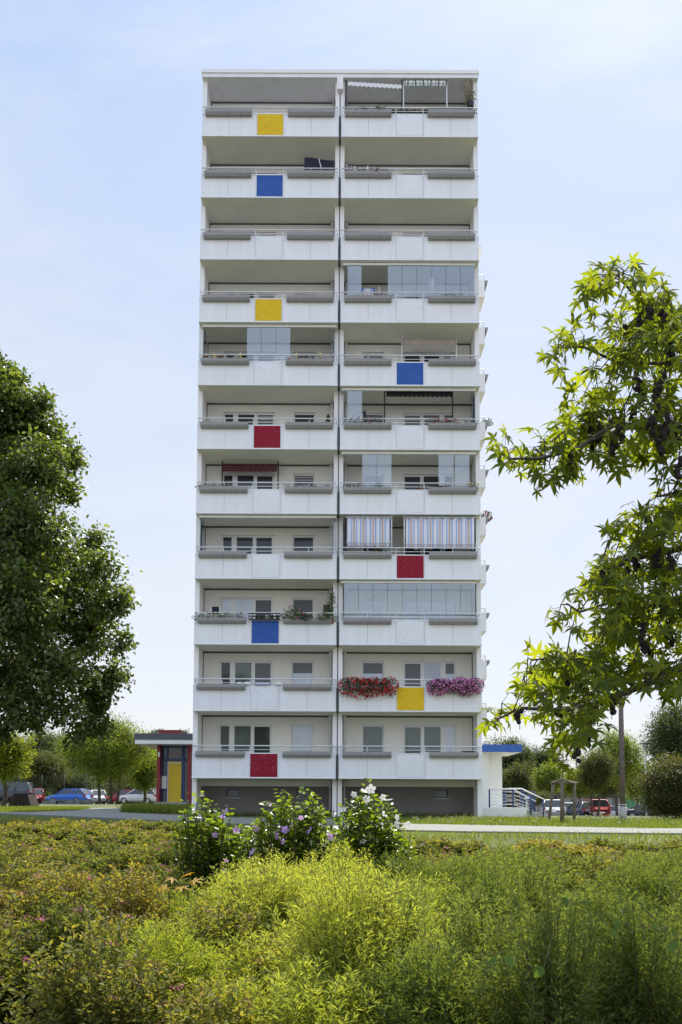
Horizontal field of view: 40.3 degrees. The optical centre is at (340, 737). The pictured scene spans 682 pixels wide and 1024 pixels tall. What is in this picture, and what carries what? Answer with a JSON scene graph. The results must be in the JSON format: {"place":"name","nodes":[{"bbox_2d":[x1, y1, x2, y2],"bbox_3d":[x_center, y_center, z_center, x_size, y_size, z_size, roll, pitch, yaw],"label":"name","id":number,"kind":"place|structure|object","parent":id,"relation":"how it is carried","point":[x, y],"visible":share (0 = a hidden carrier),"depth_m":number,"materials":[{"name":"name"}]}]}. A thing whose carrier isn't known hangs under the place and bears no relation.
{"place":"outdoors","nodes":[
{"label":"outdoors","id":0,"kind":"place"},
{"bbox_2d":[0,782,33,800],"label":"parked van","id":1,"kind":"object","parent":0,"point":[22,787],"visible":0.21,"depth_m":83.20,"materials":[{"name":"grey metal"}]},
{"bbox_2d":[34,789,44,803],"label":"parked car","id":2,"kind":"object","parent":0,"point":[39,794],"visible":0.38,"depth_m":90.20,"materials":[{"name":"red metal"}]},
{"bbox_2d":[41,800,92,803],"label":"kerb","id":3,"kind":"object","parent":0,"point":[68,802],"visible":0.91,"depth_m":71.85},
{"bbox_2d":[46,788,92,800],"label":"parked car","id":4,"kind":"object","parent":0,"point":[74,794],"visible":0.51,"depth_m":89.05,"materials":[{"name":"blue metal"}]},
{"bbox_2d":[89,790,106,803],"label":"parked car","id":5,"kind":"object","parent":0,"point":[94,793],"visible":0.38,"depth_m":97.21,"materials":[{"name":"white metal"}]},
{"bbox_2d":[106,790,140,803],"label":"parked car","id":6,"kind":"object","parent":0,"point":[115,795],"visible":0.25,"depth_m":97.22,"materials":[{"name":"red metal"}]},
{"bbox_2d":[119,788,155,803],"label":"parked car","id":7,"kind":"object","parent":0,"point":[132,796],"visible":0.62,"depth_m":87.02,"materials":[{"name":"white metal"}]},
{"bbox_2d":[0,808,681,832],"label":"path","id":8,"kind":"structure","parent":0,"point":[106,812],"depth_m":21.74,"materials":[{"name":"concrete"}]},
{"bbox_2d":[0,804,681,1023],"bbox_3d":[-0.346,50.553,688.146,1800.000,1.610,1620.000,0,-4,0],"label":"ground","id":9,"kind":"structure","parent":0,"point":[118,805],"depth_m":15.98,"materials":[{"name":"plant"}]},
{"bbox_2d":[0,731,36,805],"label":"broadleaf tree","id":10,"kind":"object","parent":9,"relation":"on","point":[11,759],"visible":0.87,"depth_m":57.66,"materials":[{"name":"green plant"}]},
{"bbox_2d":[8,793,38,806],"bbox_3d":[-19.443,3.874,57.053,1.493,0.873,1.652,0,-4,0],"label":"skip container","id":11,"kind":"object","parent":9,"relation":"on","point":[22,799],"visible":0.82,"depth_m":56.36,"materials":[{"name":"metal"}]},
{"bbox_2d":[17,747,74,794],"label":"broadleaf tree","id":12,"kind":"object","parent":9,"relation":"on","point":[48,765],"visible":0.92,"depth_m":110.97,"materials":[{"name":"green plant"}]},
{"bbox_2d":[20,726,71,793],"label":"broadleaf tree","id":13,"kind":"object","parent":9,"relation":"on","point":[43,741],"visible":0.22,"depth_m":131.27,"materials":[{"name":"green plant"}]},
{"bbox_2d":[48,728,82,773],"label":"broadleaf tree","id":14,"kind":"object","parent":9,"relation":"on","point":[69,764],"visible":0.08,"depth_m":139.41,"materials":[{"name":"green plant"}]},
{"bbox_2d":[0,349,143,752],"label":"tall tree","id":15,"kind":"object","parent":9,"relation":"on","point":[43,573],"visible":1,"depth_m":17.55,"materials":[{"name":"green plant"}]},
{"bbox_2d":[50,768,97,794],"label":"broadleaf tree","id":16,"kind":"object","parent":9,"relation":"on","point":[83,778],"visible":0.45,"depth_m":114.95,"materials":[{"name":"green plant"}]},
{"bbox_2d":[19,775,154,802],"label":"fence","id":17,"kind":"object","parent":9,"relation":"on","point":[64,784],"visible":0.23,"depth_m":103.88,"materials":[{"name":"black metal"}]},
{"bbox_2d":[49,709,156,803],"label":"multi stemmed tree","id":18,"kind":"object","parent":9,"relation":"on","point":[118,756],"visible":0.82,"depth_m":76.72,"materials":[{"name":"green plant"}]},
{"bbox_2d":[100,775,147,803],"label":"broadleaf tree","id":19,"kind":"object","parent":9,"relation":"on","point":[121,788],"visible":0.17,"depth_m":110.47,"materials":[{"name":"green plant"}]},
{"bbox_2d":[124,746,156,803],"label":"broadleaf tree","id":20,"kind":"object","parent":9,"relation":"on","point":[143,776],"visible":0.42,"depth_m":83.22,"materials":[{"name":"green plant"}]},
{"bbox_2d":[134,730,192,804],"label":"entrance pavilion","id":21,"kind":"structure","parent":9,"relation":"on","point":[174,748],"depth_m":49.91,"materials":[{"name":"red paint"}]},
{"bbox_2d":[167,761,181,801],"bbox_3d":[-8.934,2.367,49.959,0.735,2.184,0.085,0,-4,0],"label":"door","id":22,"kind":"structure","parent":21,"relation":"in","point":[174,767],"depth_m":49.95,"materials":[{"name":"yellow paint"}]},
{"bbox_2d":[157,873,201,929],"bbox_3d":[-1.201,1.577,6.888,0.359,1.147,0.135,0,-4,0],"label":"maple seedling","id":23,"kind":"object","parent":9,"relation":"on","point":[164,887],"visible":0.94,"depth_m":6.93,"materials":[{"name":"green plant"}]},
{"bbox_2d":[168,791,257,894],"bbox_3d":[-1.338,1.319,9.897,0.995,1.507,0.883,1,-4,-16],"label":"hibiscus bush","id":24,"kind":"object","parent":9,"relation":"on","point":[196,867],"visible":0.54,"depth_m":9.80,"materials":[{"name":"green plant"}]},
{"bbox_2d":[222,786,356,877],"bbox_3d":[-0.507,1.310,9.542,1.356,1.626,0.829,0,-4,0],"label":"hibiscus bush","id":25,"kind":"object","parent":9,"relation":"on","point":[309,826],"visible":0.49,"depth_m":9.46,"materials":[{"name":"green plant"}]},
{"bbox_2d":[99,837,522,1023],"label":"yellow shrub","id":26,"kind":"object","parent":9,"relation":"on","point":[327,912],"visible":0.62,"depth_m":5.38,"materials":[{"name":"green plant"}]},
{"bbox_2d":[0,754,660,803],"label":"distant woods","id":27,"kind":"object","parent":9,"relation":"on","point":[95,787],"depth_m":191.49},
{"bbox_2d":[0,817,681,1023],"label":"spirea shrubbery","id":28,"kind":"object","parent":9,"relation":"on","point":[66,908],"visible":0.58,"depth_m":6.39,"materials":[{"name":"green plant"}]},
{"bbox_2d":[486,897,678,977],"bbox_3d":[1.073,0.922,4.379,0.874,0.297,0.735,0,-4,0],"label":"bindweed vine","id":29,"kind":"object","parent":28,"relation":"on","point":[539,971],"visible":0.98,"depth_m":4.11,"materials":[{"name":"green plant"}]},
{"bbox_2d":[192,55,489,816],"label":"apartment tower","id":30,"kind":"structure","parent":9,"relation":"on","point":[295,256],"depth_m":40.39,"materials":[{"name":"white paint"}]},
{"bbox_2d":[226,789,239,797],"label":"basement window","id":31,"kind":"structure","parent":30,"relation":"in","point":[231,793],"depth_m":40.41,"materials":[{"name":"glass"}]},
{"bbox_2d":[219,724,251,752],"bbox_3d":[-4.584,0.046,40.599,1.450,1.230,0.070,0,-4,0],"label":"window","id":32,"kind":"structure","parent":30,"relation":"in","point":[228,734],"depth_m":40.59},
{"bbox_2d":[220,661,252,685],"bbox_3d":[-4.573,-2.747,40.801,1.450,1.230,0.070,0,-4,0],"label":"window","id":33,"kind":"structure","parent":30,"relation":"in","point":[228,669],"depth_m":40.80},
{"bbox_2d":[221,598,253,618],"bbox_3d":[-4.561,-5.539,41.002,1.450,1.230,0.070,0,-4,0],"label":"window","id":34,"kind":"structure","parent":30,"relation":"in","point":[227,604],"depth_m":41.01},
{"bbox_2d":[222,536,253,553],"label":"window","id":35,"kind":"structure","parent":30,"relation":"in","point":[227,541],"depth_m":41.21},
{"bbox_2d":[223,474,254,488],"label":"window","id":36,"kind":"structure","parent":30,"relation":"in","point":[226,477],"depth_m":41.41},
{"bbox_2d":[223,413,255,424],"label":"window","id":37,"kind":"structure","parent":30,"relation":"in","point":[225,415],"depth_m":41.62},
{"bbox_2d":[224,352,255,360],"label":"window","id":38,"kind":"structure","parent":30,"relation":"in","point":[246,356],"depth_m":41.82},
{"bbox_2d":[221,461,278,488],"bbox_3d":[-3.986,-10.860,40.839,2.517,2.625,0.118,0,-4,0],"label":"awning","id":39,"kind":"object","parent":30,"relation":"attached to","point":[250,467],"visible":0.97,"depth_m":40.88,"materials":[{"name":"red fabric"}]},
{"bbox_2d":[252,725,271,752],"bbox_3d":[-3.431,0.525,40.565,0.860,2.180,0.070,0,-4,0],"label":"balcony door","id":40,"kind":"structure","parent":30,"relation":"in","point":[261,734],"depth_m":40.59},
{"bbox_2d":[253,661,271,685],"bbox_3d":[-3.420,-2.268,40.766,0.860,2.180,0.070,0,-4,0],"label":"balcony door","id":41,"kind":"structure","parent":30,"relation":"in","point":[261,669],"depth_m":40.80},
{"bbox_2d":[254,598,272,618],"bbox_3d":[-3.408,-5.061,40.968,0.860,2.180,0.070,0,-4,0],"label":"balcony door","id":42,"kind":"structure","parent":30,"relation":"in","point":[260,604],"depth_m":41.01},
{"bbox_2d":[248,613,279,619],"bbox_3d":[-3.185,-5.074,38.899,1.335,0.274,0.168,0,-4,0],"label":"hanging rack","id":43,"kind":"object","parent":30,"relation":"hanging from","point":[256,616],"visible":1,"depth_m":38.86,"materials":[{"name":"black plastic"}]},
{"bbox_2d":[254,536,273,553],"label":"balcony door","id":44,"kind":"structure","parent":30,"relation":"in","point":[259,541],"depth_m":41.21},
{"bbox_2d":[255,474,273,488],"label":"balcony door","id":45,"kind":"structure","parent":30,"relation":"in","point":[258,477],"depth_m":41.41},
{"bbox_2d":[256,413,274,424],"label":"balcony door","id":46,"kind":"structure","parent":30,"relation":"in","point":[258,415],"depth_m":41.62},
{"bbox_2d":[279,604,306,619],"bbox_3d":[-1.988,-5.232,38.949,1.259,0.762,0.698,0,-4,0],"label":"pot plant","id":47,"kind":"object","parent":30,"relation":"in","point":[297,614],"visible":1,"depth_m":38.87,"materials":[{"name":"green plant"}]},
{"bbox_2d":[291,725,312,751],"bbox_3d":[-1.679,0.058,40.599,0.980,1.230,0.070,0,-4,0],"label":"window","id":48,"kind":"structure","parent":30,"relation":"in","point":[300,734],"depth_m":40.59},
{"bbox_2d":[291,661,313,683],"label":"window","id":49,"kind":"structure","parent":30,"relation":"in","point":[299,669],"depth_m":40.80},
{"bbox_2d":[292,598,313,617],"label":"window","id":50,"kind":"structure","parent":30,"relation":"in","point":[307,604],"depth_m":41.01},
{"bbox_2d":[292,536,314,550],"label":"window","id":51,"kind":"structure","parent":30,"relation":"in","point":[298,541],"depth_m":41.21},
{"bbox_2d":[293,474,314,485],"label":"window","id":52,"kind":"structure","parent":30,"relation":"in","point":[296,477],"depth_m":41.41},
{"bbox_2d":[293,413,314,421],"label":"window","id":53,"kind":"structure","parent":30,"relation":"in","point":[296,415],"depth_m":41.63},
{"bbox_2d":[304,157,333,169],"bbox_3d":[-0.947,-25.250,40.972,1.312,0.702,0.072,0,-4,0],"label":"cloth screen","id":54,"kind":"object","parent":30,"relation":"attached to","point":[310,162],"visible":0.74,"depth_m":40.99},
{"bbox_2d":[324,593,337,617],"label":"climbing plant","id":55,"kind":"object","parent":30,"relation":"attached to","point":[331,599],"visible":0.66,"depth_m":39.60,"materials":[{"name":"green plant"}]},
{"bbox_2d":[337,676,398,700],"bbox_3d":[1.155,-2.057,38.606,2.582,1.044,0.507,0,-4,0],"label":"geranium","id":56,"kind":"object","parent":30,"relation":"attached to","point":[370,681],"visible":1,"depth_m":38.54,"materials":[{"name":"red plant"}]},
{"bbox_2d":[345,515,391,550],"bbox_3d":[1.182,-8.551,39.414,2.015,1.795,0.105,0,-4,0],"label":"striped curtain","id":57,"kind":"object","parent":30,"relation":"attached to","point":[369,532],"visible":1,"depth_m":39.42,"materials":[{"name":"fabric"}]},
{"bbox_2d":[362,725,383,751],"bbox_3d":[1.401,0.071,40.599,0.980,1.230,0.070,0,-4,0],"label":"window","id":58,"kind":"structure","parent":30,"relation":"in","point":[372,735],"depth_m":40.59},
{"bbox_2d":[362,662,383,684],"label":"window","id":59,"kind":"structure","parent":30,"relation":"in","point":[369,669],"depth_m":40.81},
{"bbox_2d":[362,599,383,617],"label":"window","id":60,"kind":"structure","parent":30,"relation":"in","point":[368,605],"depth_m":41.01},
{"bbox_2d":[362,475,383,485],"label":"window","id":61,"kind":"structure","parent":30,"relation":"in","point":[365,478],"depth_m":41.42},
{"bbox_2d":[362,413,383,421],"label":"window","id":62,"kind":"structure","parent":30,"relation":"in","point":[368,415],"depth_m":41.63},
{"bbox_2d":[345,80,402,110],"bbox_3d":[1.473,-27.760,41.109,2.534,2.820,0.118,0,-4,0],"label":"awning","id":63,"kind":"object","parent":30,"relation":"attached to","point":[365,84],"visible":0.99,"depth_m":41.16,"materials":[{"name":"white fabric"}]},
{"bbox_2d":[403,599,421,619],"bbox_3d":[3.172,-5.034,40.968,0.860,2.180,0.070,0,-4,0],"label":"balcony door","id":64,"kind":"structure","parent":30,"relation":"in","point":[409,605],"depth_m":41.00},
{"bbox_2d":[403,536,421,554],"bbox_3d":[3.183,-7.827,41.170,0.860,2.180,0.070,0,-4,0],"label":"balcony door","id":65,"kind":"structure","parent":30,"relation":"in","point":[406,553],"depth_m":41.19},
{"bbox_2d":[403,475,421,489],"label":"balcony door","id":66,"kind":"structure","parent":30,"relation":"in","point":[406,478],"depth_m":41.41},
{"bbox_2d":[403,414,421,424],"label":"balcony door","id":67,"kind":"structure","parent":30,"relation":"in","point":[404,415],"depth_m":41.62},
{"bbox_2d":[403,353,421,361],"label":"balcony door","id":68,"kind":"structure","parent":30,"relation":"in","point":[404,357],"depth_m":41.82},
{"bbox_2d":[403,725,422,752],"bbox_3d":[3.149,0.551,40.565,0.860,2.180,0.070,0,-4,0],"label":"balcony door","id":69,"kind":"structure","parent":30,"relation":"in","point":[412,734],"depth_m":40.59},
{"bbox_2d":[403,662,422,685],"bbox_3d":[3.160,-2.241,40.766,0.860,2.180,0.070,0,-4,0],"label":"balcony door","id":70,"kind":"structure","parent":30,"relation":"in","point":[411,670],"depth_m":40.80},
{"bbox_2d":[384,391,452,421],"bbox_3d":[3.372,-13.712,40.195,2.996,2.682,0.118,0,-4,0],"label":"awning","id":71,"kind":"object","parent":30,"relation":"attached to","point":[432,394],"visible":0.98,"depth_m":40.24,"materials":[{"name":"grey fabric"}]},
{"bbox_2d":[403,79,447,108],"bbox_3d":[3.744,-27.784,41.132,1.981,2.890,0.118,0,-4,0],"label":"awning","id":72,"kind":"object","parent":30,"relation":"attached to","point":[412,82],"visible":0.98,"depth_m":41.18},
{"bbox_2d":[401,334,456,361],"bbox_3d":[3.891,-16.446,40.794,2.456,2.625,0.118,0,-4,0],"label":"awning","id":73,"kind":"object","parent":30,"relation":"attached to","point":[421,342],"visible":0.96,"depth_m":40.83,"materials":[{"name":"beige fabric"}]},
{"bbox_2d":[390,108,477,113],"bbox_3d":[3.079,-27.397,40.768,5.903,0.391,0.188,0,-4,0],"label":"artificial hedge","id":74,"kind":"object","parent":30,"relation":"attached to","point":[414,112],"visible":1,"depth_m":40.75,"materials":[{"name":"green plant"}]},
{"bbox_2d":[422,414,453,424],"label":"window","id":75,"kind":"structure","parent":30,"relation":"in","point":[447,416],"depth_m":41.63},
{"bbox_2d":[422,353,453,361],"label":"window","id":76,"kind":"structure","parent":30,"relation":"in","point":[423,357],"depth_m":41.82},
{"bbox_2d":[422,599,454,619],"bbox_3d":[4.329,-5.503,41.002,1.450,1.230,0.070,0,-4,0],"label":"window","id":77,"kind":"structure","parent":30,"relation":"in","point":[428,605],"depth_m":41.01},
{"bbox_2d":[422,475,454,489],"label":"window","id":78,"kind":"structure","parent":30,"relation":"in","point":[425,478],"depth_m":41.41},
{"bbox_2d":[423,725,455,752],"bbox_3d":[4.306,0.082,40.599,1.450,1.230,0.070,0,-4,0],"label":"window","id":79,"kind":"structure","parent":30,"relation":"in","point":[433,735],"depth_m":40.59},
{"bbox_2d":[423,662,455,685],"bbox_3d":[4.317,-2.710,40.801,1.450,1.230,0.070,0,-4,0],"label":"window","id":80,"kind":"structure","parent":30,"relation":"in","point":[431,670],"depth_m":40.80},
{"bbox_2d":[404,515,475,554],"bbox_3d":[4.210,-8.538,39.414,3.072,1.795,0.105,0,-4,0],"label":"striped curtain","id":81,"kind":"object","parent":30,"relation":"attached to","point":[440,531],"visible":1,"depth_m":39.42,"materials":[{"name":"fabric"}]},
{"bbox_2d":[434,790,448,798],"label":"basement window","id":82,"kind":"structure","parent":30,"relation":"in","point":[439,794],"depth_m":40.41,"materials":[{"name":"glass"}]},
{"bbox_2d":[426,676,484,696],"bbox_3d":[4.772,-2.099,38.606,2.510,0.976,0.512,0,-4,0],"label":"petunia","id":83,"kind":"object","parent":30,"relation":"attached to","point":[439,682],"visible":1,"depth_m":38.51,"materials":[{"name":"pink plant"}]},
{"bbox_2d":[461,75,478,106],"bbox_3d":[5.647,-28.579,41.300,0.791,1.531,0.864,-4,-6,44],"label":"dried palm","id":84,"kind":"object","parent":30,"relation":"on","point":[469,101],"visible":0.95,"depth_m":41.12,"materials":[{"name":"brown plant"}]},
{"bbox_2d":[0,801,681,852],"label":"grass","id":85,"kind":"structure","parent":9,"relation":"on","point":[154,808],"depth_m":24.86,"materials":[{"name":"plant"}]},
{"bbox_2d":[0,813,681,834],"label":"kerb","id":86,"kind":"structure","parent":9,"relation":"on","point":[116,819],"depth_m":18.54,"materials":[{"name":"concrete"}]},
{"bbox_2d":[335,777,423,877],"bbox_3d":[0.366,1.253,9.848,1.005,1.681,0.886,0,-4,0],"label":"hibiscus bush","id":87,"kind":"object","parent":9,"relation":"on","point":[381,840],"visible":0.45,"depth_m":9.76,"materials":[{"name":"green plant"}]},
{"bbox_2d":[482,734,539,779],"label":"broadleaf tree","id":88,"kind":"object","parent":9,"relation":"on","point":[525,754],"visible":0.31,"depth_m":126.51,"materials":[{"name":"green plant"}]},
{"bbox_2d":[343,843,681,1023],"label":"green shrubbery","id":89,"kind":"object","parent":9,"relation":"on","point":[596,972],"visible":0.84,"depth_m":4.88,"materials":[{"name":"green plant"}]},
{"bbox_2d":[482,744,547,816],"bbox_3d":[7.506,2.106,42.511,3.088,3.394,4.100,0,-4,0],"label":"entrance porch","id":90,"kind":"object","parent":9,"relation":"on","point":[492,755],"visible":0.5,"depth_m":41.55,"materials":[{"name":"white paint"}]},
{"bbox_2d":[489,788,545,816],"bbox_3d":[7.951,2.895,41.677,3.021,1.314,2.520,0,-4,0],"label":"stair railing","id":91,"kind":"object","parent":9,"relation":"on","point":[531,804],"visible":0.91,"depth_m":40.46,"materials":[{"name":"metal"}]},
{"bbox_2d":[502,758,536,807],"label":"broadleaf tree","id":92,"kind":"object","parent":9,"relation":"on","point":[515,777],"visible":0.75,"depth_m":87.24,"materials":[{"name":"green plant"}]},
{"bbox_2d":[378,813,681,825],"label":"weeds","id":93,"kind":"object","parent":9,"relation":"on","point":[565,821],"visible":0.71,"depth_m":26.60,"materials":[{"name":"green plant"}]},
{"bbox_2d":[526,789,550,809],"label":"round shrub","id":94,"kind":"object","parent":9,"relation":"on","point":[538,800],"visible":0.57,"depth_m":83.49,"materials":[{"name":"green plant"}]},
{"bbox_2d":[527,744,569,791],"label":"broadleaf tree","id":95,"kind":"object","parent":9,"relation":"on","point":[540,757],"visible":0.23,"depth_m":135.17,"materials":[{"name":"green plant"}]},
{"bbox_2d":[531,758,566,797],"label":"broadleaf tree","id":96,"kind":"object","parent":9,"relation":"on","point":[544,776],"visible":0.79,"depth_m":95.26,"materials":[{"name":"green plant"}]},
{"bbox_2d":[542,702,572,819],"bbox_3d":[6.760,0.663,28.272,0.992,4.216,0.857,2,-5,-24],"label":"young tree","id":97,"kind":"object","parent":9,"relation":"on","point":[563,772],"visible":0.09,"depth_m":28.26,"materials":[{"name":"green plant"}]},
{"bbox_2d":[503,794,619,815],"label":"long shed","id":98,"kind":"structure","parent":9,"relation":"on","point":[609,799],"depth_m":124.68,"materials":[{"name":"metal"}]},
{"bbox_2d":[548,778,577,820],"bbox_3d":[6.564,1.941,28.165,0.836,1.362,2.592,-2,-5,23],"label":"tree stakes","id":99,"kind":"object","parent":9,"relation":"on","point":[560,781],"visible":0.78,"depth_m":28.79,"materials":[{"name":"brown wood"}]},
{"bbox_2d":[474,251,681,780],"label":"sweetgum tree","id":100,"kind":"object","parent":9,"relation":"on","point":[613,579],"visible":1,"depth_m":5.19,"materials":[{"name":"green plant"}]},
{"bbox_2d":[558,766,597,799],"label":"broadleaf tree","id":101,"kind":"object","parent":9,"relation":"on","point":[568,789],"visible":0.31,"depth_m":99.26,"materials":[{"name":"green plant"}]},
{"bbox_2d":[571,748,618,815],"bbox_3d":[12.514,2.199,45.902,2.814,3.745,2.529,0,-4,0],"label":"tree","id":102,"kind":"object","parent":9,"relation":"on","point":[594,773],"visible":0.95,"depth_m":45.62,"materials":[{"name":"green plant"}]},
{"bbox_2d":[582,757,625,800],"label":"broadleaf tree","id":103,"kind":"object","parent":9,"relation":"on","point":[611,791],"visible":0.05,"depth_m":115.27,"materials":[{"name":"green plant"}]},
{"bbox_2d":[590,725,650,815],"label":"broadleaf tree","id":104,"kind":"object","parent":9,"relation":"on","point":[630,750],"visible":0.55,"depth_m":75.44,"materials":[{"name":"green plant"}]},
{"bbox_2d":[618,700,626,818],"bbox_3d":[9.390,0.695,31.033,0.280,4.372,0.280,0,-4,0],"label":"utility pole","id":105,"kind":"object","parent":9,"relation":"on","point":[622,805],"visible":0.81,"depth_m":30.95,"materials":[{"name":"grey wood"}]},
{"bbox_2d":[625,757,654,804],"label":"broadleaf tree","id":106,"kind":"object","parent":9,"relation":"on","point":[629,791],"visible":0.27,"depth_m":99.49,"materials":[{"name":"green plant"}]},
{"bbox_2d":[629,747,681,818],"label":"bush","id":107,"kind":"object","parent":9,"relation":"on","point":[662,789],"visible":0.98,"depth_m":33.51,"materials":[{"name":"green plant"}]},
{"bbox_2d":[633,702,681,768],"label":"broadleaf tree","id":108,"kind":"object","parent":9,"relation":"on","point":[665,735],"visible":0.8,"depth_m":61.55,"materials":[{"name":"green plant"}]},
{"bbox_2d":[0,0,681,803],"label":"sky","id":109,"kind":"structure","parent":0,"point":[580,101],"materials":[{"name":"blue"}]},
{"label":"parking lot","id":110,"kind":"structure","parent":0,"visible":0},
{"bbox_2d":[544,799,566,815],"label":"parked car","id":111,"kind":"object","parent":110,"relation":"on","point":[556,807],"visible":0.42,"depth_m":71.99,"materials":[{"name":"white metal"}]},
{"bbox_2d":[566,802,590,815],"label":"parked car","id":112,"kind":"object","parent":110,"relation":"on","point":[582,809],"visible":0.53,"depth_m":77.19,"materials":[{"name":"grey metal"}]},
{"bbox_2d":[578,799,610,815],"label":"parked car","id":113,"kind":"object","parent":110,"relation":"on","point":[605,808],"visible":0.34,"depth_m":76.81,"materials":[{"name":"red metal"}]},
{"bbox_2d":[627,803,670,815],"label":"parked car","id":114,"kind":"object","parent":110,"relation":"on","point":[631,812],"visible":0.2,"depth_m":79.04,"materials":[{"name":"grey metal"}]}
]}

